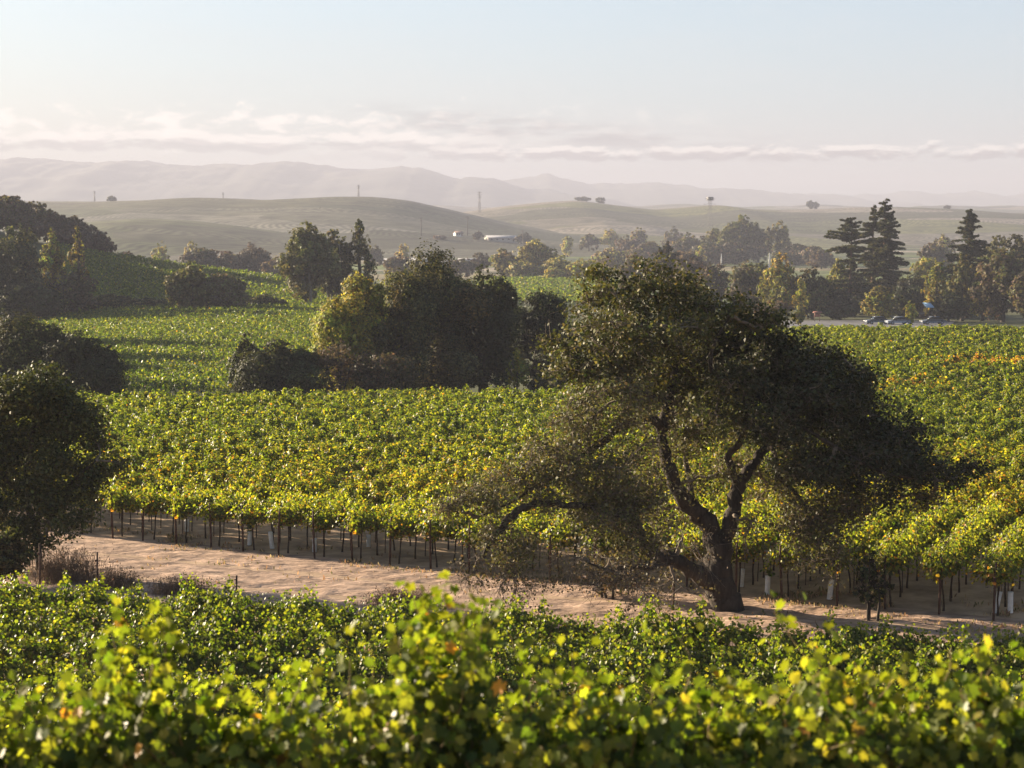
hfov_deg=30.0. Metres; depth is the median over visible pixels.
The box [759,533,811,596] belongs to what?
grapevine
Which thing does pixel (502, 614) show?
grapevine
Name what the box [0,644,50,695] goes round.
grapevine
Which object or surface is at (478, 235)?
valley tree
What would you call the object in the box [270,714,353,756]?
grapevine
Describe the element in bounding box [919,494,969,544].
grapevine
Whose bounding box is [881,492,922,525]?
grapevine
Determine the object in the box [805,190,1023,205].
mountain
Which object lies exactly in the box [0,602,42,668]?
grapevine
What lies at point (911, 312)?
tree
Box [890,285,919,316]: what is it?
tree
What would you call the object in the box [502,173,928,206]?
mountain
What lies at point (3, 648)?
grapevine
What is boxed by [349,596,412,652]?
grapevine
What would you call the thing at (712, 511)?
grapevine
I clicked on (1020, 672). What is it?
grapevine
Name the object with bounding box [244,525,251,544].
grow tube
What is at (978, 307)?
tree
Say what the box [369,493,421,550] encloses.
grapevine
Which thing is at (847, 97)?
sky
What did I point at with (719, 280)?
valley tree
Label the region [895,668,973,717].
grapevine
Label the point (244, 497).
grapevine
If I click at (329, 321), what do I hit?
tree
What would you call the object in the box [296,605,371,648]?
grapevine
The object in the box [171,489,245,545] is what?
grapevine
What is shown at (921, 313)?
cottage
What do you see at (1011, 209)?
hill
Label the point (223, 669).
grapevine
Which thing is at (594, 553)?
vineyard post
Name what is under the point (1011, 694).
grapevine
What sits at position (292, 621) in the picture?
grapevine
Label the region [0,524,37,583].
bush
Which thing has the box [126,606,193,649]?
grapevine
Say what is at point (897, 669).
grapevine
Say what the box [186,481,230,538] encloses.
grapevine
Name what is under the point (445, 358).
evergreen oak
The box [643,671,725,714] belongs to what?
grapevine
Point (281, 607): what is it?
grapevine
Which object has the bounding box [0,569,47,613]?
grapevine
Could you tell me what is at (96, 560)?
track stake
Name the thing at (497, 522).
grapevine
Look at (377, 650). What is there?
grapevine
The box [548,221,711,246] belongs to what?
hill
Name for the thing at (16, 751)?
grapevine
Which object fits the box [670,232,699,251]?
eucalyptus
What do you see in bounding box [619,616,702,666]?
grapevine
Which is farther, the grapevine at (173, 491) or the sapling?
the grapevine at (173, 491)
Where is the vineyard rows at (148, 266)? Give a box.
[48,241,380,310]
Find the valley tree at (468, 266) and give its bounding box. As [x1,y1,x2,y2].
[446,258,476,278]
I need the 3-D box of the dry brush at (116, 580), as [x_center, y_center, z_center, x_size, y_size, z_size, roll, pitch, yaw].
[-11.840,5.788,57.040,2.458,0.880,1.934,0,5,0]
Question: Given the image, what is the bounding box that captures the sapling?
[848,548,894,620]
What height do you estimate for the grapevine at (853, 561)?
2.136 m
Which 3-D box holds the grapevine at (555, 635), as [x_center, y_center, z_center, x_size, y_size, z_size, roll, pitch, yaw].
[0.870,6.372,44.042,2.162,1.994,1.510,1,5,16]
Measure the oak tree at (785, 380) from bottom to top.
11.150 m
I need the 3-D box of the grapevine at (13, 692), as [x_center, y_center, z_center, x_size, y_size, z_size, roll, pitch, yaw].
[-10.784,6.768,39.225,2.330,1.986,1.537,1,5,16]
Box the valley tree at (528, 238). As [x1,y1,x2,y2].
[515,232,532,243]
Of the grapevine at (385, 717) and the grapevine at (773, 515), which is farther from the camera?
the grapevine at (773, 515)
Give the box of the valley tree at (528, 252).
[512,238,561,275]
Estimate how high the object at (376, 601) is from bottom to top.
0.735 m
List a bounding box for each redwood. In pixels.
[820,217,884,313]
[854,204,882,299]
[856,198,910,314]
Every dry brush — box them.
[19,543,120,586]
[74,560,154,592]
[129,570,219,597]
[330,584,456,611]
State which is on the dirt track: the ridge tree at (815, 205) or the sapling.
the sapling
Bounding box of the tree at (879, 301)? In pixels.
[859,285,895,318]
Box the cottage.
[919,307,943,318]
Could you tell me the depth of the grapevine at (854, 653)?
42.06 m
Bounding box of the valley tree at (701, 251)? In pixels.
[695,245,706,260]
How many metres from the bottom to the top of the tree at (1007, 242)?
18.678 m
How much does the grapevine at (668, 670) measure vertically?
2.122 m
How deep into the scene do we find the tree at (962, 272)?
383.60 m
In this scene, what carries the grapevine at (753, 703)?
on the ground at (920, 593)
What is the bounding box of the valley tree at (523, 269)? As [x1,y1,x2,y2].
[503,259,539,276]
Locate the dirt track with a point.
(272, 580)
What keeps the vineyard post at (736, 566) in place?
on the dirt track
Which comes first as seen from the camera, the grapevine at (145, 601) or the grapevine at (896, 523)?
the grapevine at (145, 601)
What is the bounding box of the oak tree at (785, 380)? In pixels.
[418,247,1000,620]
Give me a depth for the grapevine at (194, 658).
41.96 m
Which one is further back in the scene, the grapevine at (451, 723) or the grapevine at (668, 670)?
the grapevine at (668, 670)
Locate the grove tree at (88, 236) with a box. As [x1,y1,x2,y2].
[73,224,110,253]
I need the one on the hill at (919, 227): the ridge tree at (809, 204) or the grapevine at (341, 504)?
the ridge tree at (809, 204)
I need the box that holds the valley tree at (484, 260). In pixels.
[467,252,492,270]
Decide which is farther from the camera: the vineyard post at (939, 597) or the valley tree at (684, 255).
the valley tree at (684, 255)
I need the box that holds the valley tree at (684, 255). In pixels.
[676,251,710,265]
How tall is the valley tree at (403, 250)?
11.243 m
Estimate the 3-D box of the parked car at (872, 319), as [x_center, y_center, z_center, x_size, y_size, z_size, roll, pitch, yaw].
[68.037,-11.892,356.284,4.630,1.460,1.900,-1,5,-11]
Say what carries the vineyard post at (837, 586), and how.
on the dirt track
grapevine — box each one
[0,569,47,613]
[0,587,26,617]
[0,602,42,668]
[0,618,31,664]
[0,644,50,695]
[0,668,33,703]
[0,674,123,767]
[0,681,46,729]
[0,714,24,738]
[2,593,402,767]
[4,625,81,673]
[6,589,67,651]
[14,570,89,613]
[15,600,90,649]
[15,658,95,710]
[16,708,71,741]
[25,646,94,694]
[27,695,70,731]
[51,590,110,633]
[57,622,134,671]
[63,655,144,711]
[64,609,145,654]
[71,480,112,532]
[71,572,135,616]
[83,654,165,692]
[92,586,175,636]
[94,479,145,536]
[116,622,192,675]
[117,579,190,621]
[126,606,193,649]
[130,483,172,539]
[137,661,216,708]
[139,671,221,722]
[144,598,215,634]
[147,482,191,534]
[158,483,207,542]
[160,626,244,682]
[164,572,227,618]
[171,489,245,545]
[172,703,233,734]
[175,609,245,675]
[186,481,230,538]
[188,586,267,639]
[189,651,277,709]
[190,679,263,725]
[197,574,284,622]
[203,697,273,743]
[215,485,264,541]
[217,631,299,694]
[220,608,310,680]
[222,677,359,764]
[226,492,277,549]
[240,489,290,535]
[240,597,328,645]
[242,491,313,552]
[257,671,343,732]
[260,652,347,707]
[262,583,328,649]
[267,486,311,540]
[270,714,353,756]
[279,618,353,662]
[283,632,373,682]
[285,486,329,548]
[293,694,356,746]
[294,499,344,556]
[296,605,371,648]
[297,570,655,767]
[305,487,339,543]
[313,490,368,551]
[314,596,381,633]
[317,675,407,743]
[320,666,378,708]
[328,491,388,546]
[332,496,389,558]
[332,632,419,690]
[338,627,404,671]
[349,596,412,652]
[354,673,565,742]
[363,589,422,624]
[366,498,402,555]
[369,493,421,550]
[372,505,422,563]
[385,502,433,558]
[390,489,428,545]
[392,679,443,716]
[395,644,457,683]
[399,636,462,668]
[406,501,466,567]
[407,496,444,553]
[412,598,490,627]
[414,602,476,648]
[425,488,471,549]
[432,513,473,562]
[447,628,516,677]
[451,511,491,570]
[453,498,487,557]
[454,645,539,694]
[455,681,533,719]
[458,609,543,657]
[464,591,553,641]
[465,511,515,558]
[479,494,518,516]
[491,703,504,723]
[494,516,540,571]
[495,622,585,683]
[498,501,532,561]
[500,494,543,519]
[505,616,595,663]
[509,685,584,713]
[510,503,553,569]
[512,665,603,705]
[514,594,594,674]
[515,687,594,733]
[521,620,963,767]
[527,507,568,558]
[529,509,583,578]
[545,508,581,557]
[555,516,599,566]
[556,668,757,756]
[560,492,576,552]
[560,638,645,683]
[562,601,641,651]
[564,621,643,661]
[572,525,622,578]
[581,675,671,715]
[582,654,657,707]
[592,684,701,732]
[613,637,693,691]
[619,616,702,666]
[624,594,698,686]
[628,523,671,584]
[639,693,724,722]
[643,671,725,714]
[649,516,678,578]
[654,512,695,571]
[659,494,678,546]
[662,520,718,588]
[667,503,701,530]
[671,594,762,653]
[673,499,722,558]
[678,649,770,692]
[687,705,724,724]
[690,669,774,712]
[692,629,760,690]
[694,513,737,533]
[696,489,726,517]
[701,524,766,591]
[707,502,752,564]
[707,590,1023,767]
[709,501,767,559]
[717,694,782,724]
[718,496,772,520]
[733,520,777,584]
[737,512,786,577]
[739,612,820,653]
[740,632,832,694]
[742,495,779,514]
[742,507,794,570]
[742,630,810,679]
[759,501,793,537]
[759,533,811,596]
[759,662,856,714]
[776,532,820,588]
[792,625,883,675]
[800,607,880,653]
[801,539,871,600]
[811,647,889,694]
[830,521,876,592]
[843,518,889,584]
[846,502,906,569]
[847,515,894,576]
[848,674,932,716]
[851,614,932,664]
[854,530,932,606]
[858,501,911,536]
[860,644,948,701]
[862,521,934,587]
[862,632,941,681]
[869,503,918,528]
[869,526,925,596]
[877,673,997,725]
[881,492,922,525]
[893,515,949,580]
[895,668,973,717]
[896,509,952,547]
[905,622,994,665]
[910,538,970,610]
[914,502,956,536]
[915,534,984,601]
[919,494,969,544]
[926,623,1011,681]
[931,498,975,530]
[942,529,986,592]
[943,518,996,584]
[945,509,1000,576]
[946,664,1021,700]
[956,503,1006,557]
[964,541,1023,615]
[968,493,1021,542]
[971,496,1012,546]
[972,533,1023,606]
[975,641,1023,767]
[976,625,1023,660]
[979,528,1023,590]
[980,670,1022,724]
[990,646,1023,684]
[992,516,1023,588]
[1001,669,1023,697]
[1002,518,1023,544]
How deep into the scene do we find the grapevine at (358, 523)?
62.37 m
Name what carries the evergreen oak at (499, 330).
on the ground at (920, 593)
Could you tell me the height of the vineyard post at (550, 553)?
1.901 m
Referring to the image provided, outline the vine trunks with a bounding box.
[0,492,426,542]
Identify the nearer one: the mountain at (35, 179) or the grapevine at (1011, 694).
the grapevine at (1011, 694)
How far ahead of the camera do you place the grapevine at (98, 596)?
48.97 m
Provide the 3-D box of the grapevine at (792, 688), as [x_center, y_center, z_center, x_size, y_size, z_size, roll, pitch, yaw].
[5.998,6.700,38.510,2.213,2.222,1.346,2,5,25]
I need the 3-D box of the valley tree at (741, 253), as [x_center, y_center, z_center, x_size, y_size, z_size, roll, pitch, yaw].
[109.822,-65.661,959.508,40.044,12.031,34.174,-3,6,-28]
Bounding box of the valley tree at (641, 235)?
[629,227,647,243]
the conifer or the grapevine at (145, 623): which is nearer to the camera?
the grapevine at (145, 623)
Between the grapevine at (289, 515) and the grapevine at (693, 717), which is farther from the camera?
the grapevine at (289, 515)
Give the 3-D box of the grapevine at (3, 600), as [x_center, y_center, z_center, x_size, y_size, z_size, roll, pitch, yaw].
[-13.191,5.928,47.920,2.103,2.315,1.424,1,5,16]
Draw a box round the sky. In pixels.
[0,0,1023,195]
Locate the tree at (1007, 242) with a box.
[974,234,1023,311]
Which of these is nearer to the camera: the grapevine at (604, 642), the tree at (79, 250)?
the grapevine at (604, 642)
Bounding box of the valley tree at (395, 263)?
[382,253,419,275]
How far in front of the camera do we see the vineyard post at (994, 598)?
50.66 m
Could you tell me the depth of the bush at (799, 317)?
351.79 m
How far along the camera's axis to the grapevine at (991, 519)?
57.56 m
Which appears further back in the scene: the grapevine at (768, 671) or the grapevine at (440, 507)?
the grapevine at (440, 507)
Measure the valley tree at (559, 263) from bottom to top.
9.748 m
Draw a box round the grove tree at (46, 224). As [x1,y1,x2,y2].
[29,211,66,242]
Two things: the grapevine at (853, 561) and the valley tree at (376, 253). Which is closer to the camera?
the grapevine at (853, 561)
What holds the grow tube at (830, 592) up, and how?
on the ground at (920, 593)
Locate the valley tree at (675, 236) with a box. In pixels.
[660,226,682,245]
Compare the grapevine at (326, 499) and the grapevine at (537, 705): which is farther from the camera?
the grapevine at (326, 499)
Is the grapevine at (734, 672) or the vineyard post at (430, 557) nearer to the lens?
the grapevine at (734, 672)
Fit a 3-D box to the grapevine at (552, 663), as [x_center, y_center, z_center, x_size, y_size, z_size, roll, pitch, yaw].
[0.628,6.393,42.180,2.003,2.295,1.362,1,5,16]
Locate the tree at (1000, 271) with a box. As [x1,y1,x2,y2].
[967,245,1023,321]
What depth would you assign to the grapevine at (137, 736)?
10.12 m
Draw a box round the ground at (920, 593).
[0,231,1023,726]
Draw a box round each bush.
[0,308,95,393]
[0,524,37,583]
[26,330,131,397]
[74,293,134,310]
[117,297,170,310]
[225,332,258,392]
[225,339,333,396]
[246,293,288,311]
[505,348,529,392]
[523,367,570,401]
[791,309,806,324]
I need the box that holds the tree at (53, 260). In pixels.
[39,227,70,295]
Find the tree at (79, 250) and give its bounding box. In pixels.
[67,225,88,297]
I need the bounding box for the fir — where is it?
[944,209,999,317]
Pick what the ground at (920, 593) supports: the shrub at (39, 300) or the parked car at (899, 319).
the shrub at (39, 300)
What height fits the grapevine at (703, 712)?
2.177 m
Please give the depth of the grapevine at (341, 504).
64.28 m
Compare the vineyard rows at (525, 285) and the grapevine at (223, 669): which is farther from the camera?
the vineyard rows at (525, 285)
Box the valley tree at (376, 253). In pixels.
[368,244,384,265]
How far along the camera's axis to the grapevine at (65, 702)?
36.70 m
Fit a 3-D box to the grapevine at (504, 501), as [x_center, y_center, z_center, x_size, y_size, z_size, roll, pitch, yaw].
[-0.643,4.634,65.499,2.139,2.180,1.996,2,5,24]
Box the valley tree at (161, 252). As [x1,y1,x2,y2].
[150,240,169,265]
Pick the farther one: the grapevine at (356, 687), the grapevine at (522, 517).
the grapevine at (522, 517)
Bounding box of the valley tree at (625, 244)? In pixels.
[614,235,643,254]
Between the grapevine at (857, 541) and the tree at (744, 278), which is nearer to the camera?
the grapevine at (857, 541)
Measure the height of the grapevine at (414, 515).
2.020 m
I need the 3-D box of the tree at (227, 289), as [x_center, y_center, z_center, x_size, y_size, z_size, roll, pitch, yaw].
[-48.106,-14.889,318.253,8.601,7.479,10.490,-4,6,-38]
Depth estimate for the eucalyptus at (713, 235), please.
1003.97 m
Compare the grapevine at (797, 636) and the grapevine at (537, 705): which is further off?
the grapevine at (797, 636)
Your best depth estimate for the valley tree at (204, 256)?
616.04 m
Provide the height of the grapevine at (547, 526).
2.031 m
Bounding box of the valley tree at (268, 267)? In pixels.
[259,257,289,281]
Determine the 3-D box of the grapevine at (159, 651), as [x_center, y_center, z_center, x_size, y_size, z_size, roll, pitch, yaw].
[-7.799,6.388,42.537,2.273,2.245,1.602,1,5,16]
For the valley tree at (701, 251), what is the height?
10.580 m
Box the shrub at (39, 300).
[0,281,65,320]
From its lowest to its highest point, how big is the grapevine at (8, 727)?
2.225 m
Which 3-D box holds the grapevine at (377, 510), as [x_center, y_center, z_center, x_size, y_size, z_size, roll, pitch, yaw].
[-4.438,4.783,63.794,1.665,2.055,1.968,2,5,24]
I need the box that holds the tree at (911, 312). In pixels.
[902,301,917,324]
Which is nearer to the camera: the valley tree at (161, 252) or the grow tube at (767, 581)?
the grow tube at (767, 581)
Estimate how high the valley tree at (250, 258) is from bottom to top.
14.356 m
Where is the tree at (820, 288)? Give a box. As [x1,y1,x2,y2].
[790,265,835,319]
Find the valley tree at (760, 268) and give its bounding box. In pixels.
[748,261,769,302]
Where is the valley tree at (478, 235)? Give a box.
[472,231,483,239]
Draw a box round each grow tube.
[185,514,188,531]
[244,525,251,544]
[268,524,273,548]
[312,538,316,551]
[366,532,370,547]
[740,565,744,586]
[759,563,774,594]
[827,579,833,599]
[992,587,1001,612]
[1007,581,1013,612]
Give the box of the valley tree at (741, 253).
[706,242,772,263]
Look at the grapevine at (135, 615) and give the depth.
46.76 m
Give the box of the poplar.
[755,251,798,312]
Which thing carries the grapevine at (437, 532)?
on the ground at (920, 593)
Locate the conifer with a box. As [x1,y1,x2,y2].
[647,240,686,296]
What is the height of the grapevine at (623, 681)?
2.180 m
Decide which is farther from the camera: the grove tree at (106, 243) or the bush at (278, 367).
the grove tree at (106, 243)
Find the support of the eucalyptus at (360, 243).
on the ground at (920, 593)
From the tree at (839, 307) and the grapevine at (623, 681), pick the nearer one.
the grapevine at (623, 681)
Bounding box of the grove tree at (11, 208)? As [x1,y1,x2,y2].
[0,195,34,235]
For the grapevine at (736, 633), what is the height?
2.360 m
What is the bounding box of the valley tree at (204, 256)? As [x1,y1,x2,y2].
[176,247,232,271]
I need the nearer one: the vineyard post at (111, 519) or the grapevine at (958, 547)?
the grapevine at (958, 547)
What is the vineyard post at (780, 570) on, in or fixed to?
on the dirt track
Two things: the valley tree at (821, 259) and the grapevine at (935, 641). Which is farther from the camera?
the valley tree at (821, 259)
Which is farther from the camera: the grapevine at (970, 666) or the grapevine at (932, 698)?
the grapevine at (970, 666)
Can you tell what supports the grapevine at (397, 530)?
on the ground at (920, 593)
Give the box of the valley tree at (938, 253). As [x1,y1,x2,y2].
[916,242,950,269]
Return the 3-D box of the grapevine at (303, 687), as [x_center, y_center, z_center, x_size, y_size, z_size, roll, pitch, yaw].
[-1.313,3.109,12.688,1.676,2.054,1.603,0,5,0]
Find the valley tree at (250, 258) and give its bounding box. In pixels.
[235,242,272,273]
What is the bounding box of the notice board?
[813,311,821,320]
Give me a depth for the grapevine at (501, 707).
36.41 m
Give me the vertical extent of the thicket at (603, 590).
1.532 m
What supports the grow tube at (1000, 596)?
on the ground at (920, 593)
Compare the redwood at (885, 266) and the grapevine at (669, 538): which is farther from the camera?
the redwood at (885, 266)
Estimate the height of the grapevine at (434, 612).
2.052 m
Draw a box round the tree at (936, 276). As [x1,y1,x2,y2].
[920,258,950,315]
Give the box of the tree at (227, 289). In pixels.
[194,273,252,311]
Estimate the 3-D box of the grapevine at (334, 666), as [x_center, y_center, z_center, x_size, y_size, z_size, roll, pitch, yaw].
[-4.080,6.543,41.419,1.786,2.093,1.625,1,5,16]
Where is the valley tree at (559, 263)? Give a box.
[539,255,576,276]
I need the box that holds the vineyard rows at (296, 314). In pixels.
[4,302,351,394]
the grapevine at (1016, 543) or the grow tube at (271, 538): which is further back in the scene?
the grow tube at (271, 538)
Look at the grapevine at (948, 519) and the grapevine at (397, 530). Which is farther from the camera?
the grapevine at (397, 530)
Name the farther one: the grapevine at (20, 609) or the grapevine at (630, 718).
the grapevine at (20, 609)
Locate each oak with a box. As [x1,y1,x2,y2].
[0,355,140,569]
[363,238,495,394]
[367,281,432,392]
[445,264,525,391]
[500,288,582,391]
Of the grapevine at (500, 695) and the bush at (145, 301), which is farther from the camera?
the bush at (145, 301)
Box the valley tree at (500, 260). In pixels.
[488,248,517,276]
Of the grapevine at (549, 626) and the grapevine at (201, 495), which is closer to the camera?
the grapevine at (549, 626)
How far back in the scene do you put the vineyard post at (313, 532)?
62.92 m
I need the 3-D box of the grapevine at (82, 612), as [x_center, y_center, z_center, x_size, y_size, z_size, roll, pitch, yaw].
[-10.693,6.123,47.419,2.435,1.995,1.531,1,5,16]
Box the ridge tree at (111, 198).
[106,196,116,200]
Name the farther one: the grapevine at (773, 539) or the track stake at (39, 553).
the grapevine at (773, 539)
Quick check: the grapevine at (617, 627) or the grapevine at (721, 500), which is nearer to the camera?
the grapevine at (617, 627)
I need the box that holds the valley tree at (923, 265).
[909,256,940,277]
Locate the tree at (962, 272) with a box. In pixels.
[946,252,977,320]
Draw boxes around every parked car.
[863,316,888,323]
[885,316,911,324]
[920,316,946,324]
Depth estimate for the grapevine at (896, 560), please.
52.64 m
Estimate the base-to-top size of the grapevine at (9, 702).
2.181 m
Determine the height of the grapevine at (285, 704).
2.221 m
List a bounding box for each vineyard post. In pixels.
[110,496,113,538]
[142,496,144,540]
[174,500,176,544]
[208,502,211,547]
[241,505,243,551]
[278,509,280,555]
[312,511,315,558]
[349,514,352,559]
[389,516,391,564]
[429,520,431,568]
[468,524,470,573]
[549,530,551,580]
[593,534,597,584]
[735,542,737,585]
[779,545,782,599]
[836,564,838,605]
[884,553,886,608]
[938,557,942,614]
[992,562,997,620]
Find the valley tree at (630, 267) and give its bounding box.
[618,254,652,287]
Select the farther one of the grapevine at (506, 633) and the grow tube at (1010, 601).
the grow tube at (1010, 601)
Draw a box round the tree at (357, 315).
[307,271,400,398]
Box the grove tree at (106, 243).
[92,233,116,252]
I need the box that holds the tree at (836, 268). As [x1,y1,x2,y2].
[825,258,856,298]
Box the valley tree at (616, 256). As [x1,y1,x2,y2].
[588,247,629,268]
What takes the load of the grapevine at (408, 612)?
on the ground at (920, 593)
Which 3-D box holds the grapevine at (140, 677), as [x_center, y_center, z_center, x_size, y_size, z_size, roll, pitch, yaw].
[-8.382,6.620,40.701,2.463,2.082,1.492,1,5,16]
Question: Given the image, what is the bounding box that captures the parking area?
[781,320,954,328]
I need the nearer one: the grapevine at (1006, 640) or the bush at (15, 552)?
the grapevine at (1006, 640)
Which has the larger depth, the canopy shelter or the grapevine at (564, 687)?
the canopy shelter
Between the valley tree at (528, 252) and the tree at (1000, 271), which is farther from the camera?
the valley tree at (528, 252)
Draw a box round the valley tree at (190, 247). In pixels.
[184,241,199,254]
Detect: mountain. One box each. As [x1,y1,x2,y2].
[0,157,635,206]
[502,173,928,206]
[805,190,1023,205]
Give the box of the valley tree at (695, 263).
[664,257,714,305]
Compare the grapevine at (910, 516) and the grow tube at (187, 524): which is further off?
the grow tube at (187, 524)
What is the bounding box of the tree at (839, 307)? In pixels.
[810,293,864,319]
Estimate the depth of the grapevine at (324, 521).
63.35 m
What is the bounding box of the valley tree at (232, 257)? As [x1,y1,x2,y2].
[217,251,245,269]
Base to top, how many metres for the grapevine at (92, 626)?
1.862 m
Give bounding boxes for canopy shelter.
[922,303,933,319]
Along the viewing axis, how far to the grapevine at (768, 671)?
40.43 m
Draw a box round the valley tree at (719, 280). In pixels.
[696,261,730,305]
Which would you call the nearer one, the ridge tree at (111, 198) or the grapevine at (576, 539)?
the grapevine at (576, 539)
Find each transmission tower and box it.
[477,192,481,211]
[705,197,714,235]
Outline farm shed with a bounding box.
[484,235,516,242]
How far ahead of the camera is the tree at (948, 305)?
378.24 m
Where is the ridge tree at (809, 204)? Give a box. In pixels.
[806,200,813,208]
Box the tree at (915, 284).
[892,270,934,318]
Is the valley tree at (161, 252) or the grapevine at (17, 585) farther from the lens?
the valley tree at (161, 252)
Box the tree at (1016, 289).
[1008,271,1023,318]
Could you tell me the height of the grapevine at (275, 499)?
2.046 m
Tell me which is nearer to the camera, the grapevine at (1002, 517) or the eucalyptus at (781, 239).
the grapevine at (1002, 517)
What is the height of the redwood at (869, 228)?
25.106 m
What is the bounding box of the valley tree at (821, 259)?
[806,249,835,268]
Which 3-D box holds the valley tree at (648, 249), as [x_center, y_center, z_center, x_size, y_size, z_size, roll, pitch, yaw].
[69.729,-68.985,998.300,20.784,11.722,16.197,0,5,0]
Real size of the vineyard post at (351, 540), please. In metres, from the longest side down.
1.903 x 0.098 x 0.085 m
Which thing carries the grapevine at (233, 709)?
on the ground at (920, 593)
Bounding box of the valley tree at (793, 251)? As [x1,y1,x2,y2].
[772,243,812,264]
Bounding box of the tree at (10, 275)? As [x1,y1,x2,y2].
[0,242,30,318]
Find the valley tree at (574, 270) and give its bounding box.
[566,258,610,276]
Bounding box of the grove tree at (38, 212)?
[19,200,52,239]
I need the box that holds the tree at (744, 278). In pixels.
[724,259,768,310]
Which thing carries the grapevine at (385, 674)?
on the ground at (920, 593)
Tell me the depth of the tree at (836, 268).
428.97 m
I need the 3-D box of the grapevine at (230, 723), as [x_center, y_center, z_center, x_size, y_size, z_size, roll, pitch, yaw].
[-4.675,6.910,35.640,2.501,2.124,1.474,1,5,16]
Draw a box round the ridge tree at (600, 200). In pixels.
[595,197,604,202]
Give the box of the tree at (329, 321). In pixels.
[311,295,366,392]
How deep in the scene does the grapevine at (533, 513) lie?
63.49 m
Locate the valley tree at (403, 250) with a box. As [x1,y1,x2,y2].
[395,243,410,257]
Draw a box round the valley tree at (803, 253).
[800,246,828,261]
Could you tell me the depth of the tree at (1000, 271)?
378.96 m
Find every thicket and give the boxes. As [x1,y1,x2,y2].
[312,338,372,392]
[342,351,423,395]
[575,559,657,599]
[745,295,797,322]
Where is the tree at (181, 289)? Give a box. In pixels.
[163,261,211,314]
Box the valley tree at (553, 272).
[542,267,565,277]
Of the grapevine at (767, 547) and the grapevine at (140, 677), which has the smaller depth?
the grapevine at (140, 677)
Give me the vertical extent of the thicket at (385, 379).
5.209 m
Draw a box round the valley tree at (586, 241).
[579,233,601,250]
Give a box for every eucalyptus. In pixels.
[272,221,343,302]
[317,229,356,301]
[341,218,377,302]
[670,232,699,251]
[695,228,723,245]
[717,214,761,245]
[750,223,770,261]
[762,220,791,258]
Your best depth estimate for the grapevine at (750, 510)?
60.65 m
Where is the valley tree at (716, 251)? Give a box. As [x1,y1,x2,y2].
[685,242,732,265]
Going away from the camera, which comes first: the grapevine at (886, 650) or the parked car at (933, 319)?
the grapevine at (886, 650)
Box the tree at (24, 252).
[0,223,45,287]
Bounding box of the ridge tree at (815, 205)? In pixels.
[812,202,819,208]
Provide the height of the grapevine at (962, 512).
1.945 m
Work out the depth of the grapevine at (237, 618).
46.04 m
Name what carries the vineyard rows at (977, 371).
on the ground at (920, 593)
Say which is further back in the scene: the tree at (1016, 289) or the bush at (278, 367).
the tree at (1016, 289)
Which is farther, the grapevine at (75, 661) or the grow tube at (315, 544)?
the grow tube at (315, 544)
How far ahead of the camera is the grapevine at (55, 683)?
38.75 m
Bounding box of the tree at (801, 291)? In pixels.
[792,278,810,315]
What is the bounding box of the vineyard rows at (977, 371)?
[1,322,1023,531]
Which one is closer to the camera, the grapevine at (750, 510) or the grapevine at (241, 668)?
the grapevine at (241, 668)
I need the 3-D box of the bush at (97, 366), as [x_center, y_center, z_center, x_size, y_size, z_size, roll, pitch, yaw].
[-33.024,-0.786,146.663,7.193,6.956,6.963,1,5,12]
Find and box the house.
[452,231,463,236]
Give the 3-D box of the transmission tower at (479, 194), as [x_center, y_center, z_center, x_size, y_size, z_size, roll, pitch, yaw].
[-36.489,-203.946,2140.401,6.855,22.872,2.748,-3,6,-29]
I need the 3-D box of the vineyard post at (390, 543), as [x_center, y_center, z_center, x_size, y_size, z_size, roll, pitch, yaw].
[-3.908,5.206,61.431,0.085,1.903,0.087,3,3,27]
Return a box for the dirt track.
[0,526,1023,681]
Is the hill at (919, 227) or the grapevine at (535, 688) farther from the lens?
the hill at (919, 227)
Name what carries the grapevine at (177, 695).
on the ground at (920, 593)
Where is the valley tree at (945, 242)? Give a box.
[931,233,956,270]
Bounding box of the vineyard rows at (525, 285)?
[476,275,616,303]
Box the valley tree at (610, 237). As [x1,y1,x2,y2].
[599,228,619,248]
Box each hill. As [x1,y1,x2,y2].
[0,197,619,257]
[38,219,375,262]
[432,204,1023,212]
[463,201,1023,247]
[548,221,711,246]
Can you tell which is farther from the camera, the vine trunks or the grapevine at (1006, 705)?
the vine trunks
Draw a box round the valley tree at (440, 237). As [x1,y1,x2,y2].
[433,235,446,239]
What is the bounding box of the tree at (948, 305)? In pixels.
[928,288,973,320]
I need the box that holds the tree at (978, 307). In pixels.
[963,272,1005,320]
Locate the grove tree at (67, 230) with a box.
[51,215,92,243]
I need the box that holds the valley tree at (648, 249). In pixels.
[626,241,663,259]
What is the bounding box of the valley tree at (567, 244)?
[560,236,573,256]
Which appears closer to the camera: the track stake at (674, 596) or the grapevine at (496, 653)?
the grapevine at (496, 653)
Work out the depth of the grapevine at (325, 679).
39.33 m
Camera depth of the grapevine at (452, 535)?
61.90 m
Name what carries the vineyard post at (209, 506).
on the dirt track
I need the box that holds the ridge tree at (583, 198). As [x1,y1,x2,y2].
[574,196,590,200]
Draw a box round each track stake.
[37,544,40,591]
[95,552,97,583]
[672,584,674,608]
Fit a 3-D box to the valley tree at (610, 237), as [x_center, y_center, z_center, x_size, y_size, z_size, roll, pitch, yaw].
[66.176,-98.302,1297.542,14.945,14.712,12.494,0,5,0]
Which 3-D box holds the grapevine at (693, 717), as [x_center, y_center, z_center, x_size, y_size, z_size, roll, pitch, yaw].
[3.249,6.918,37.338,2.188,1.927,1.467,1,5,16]
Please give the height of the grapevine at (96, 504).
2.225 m
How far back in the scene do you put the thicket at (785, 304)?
310.73 m

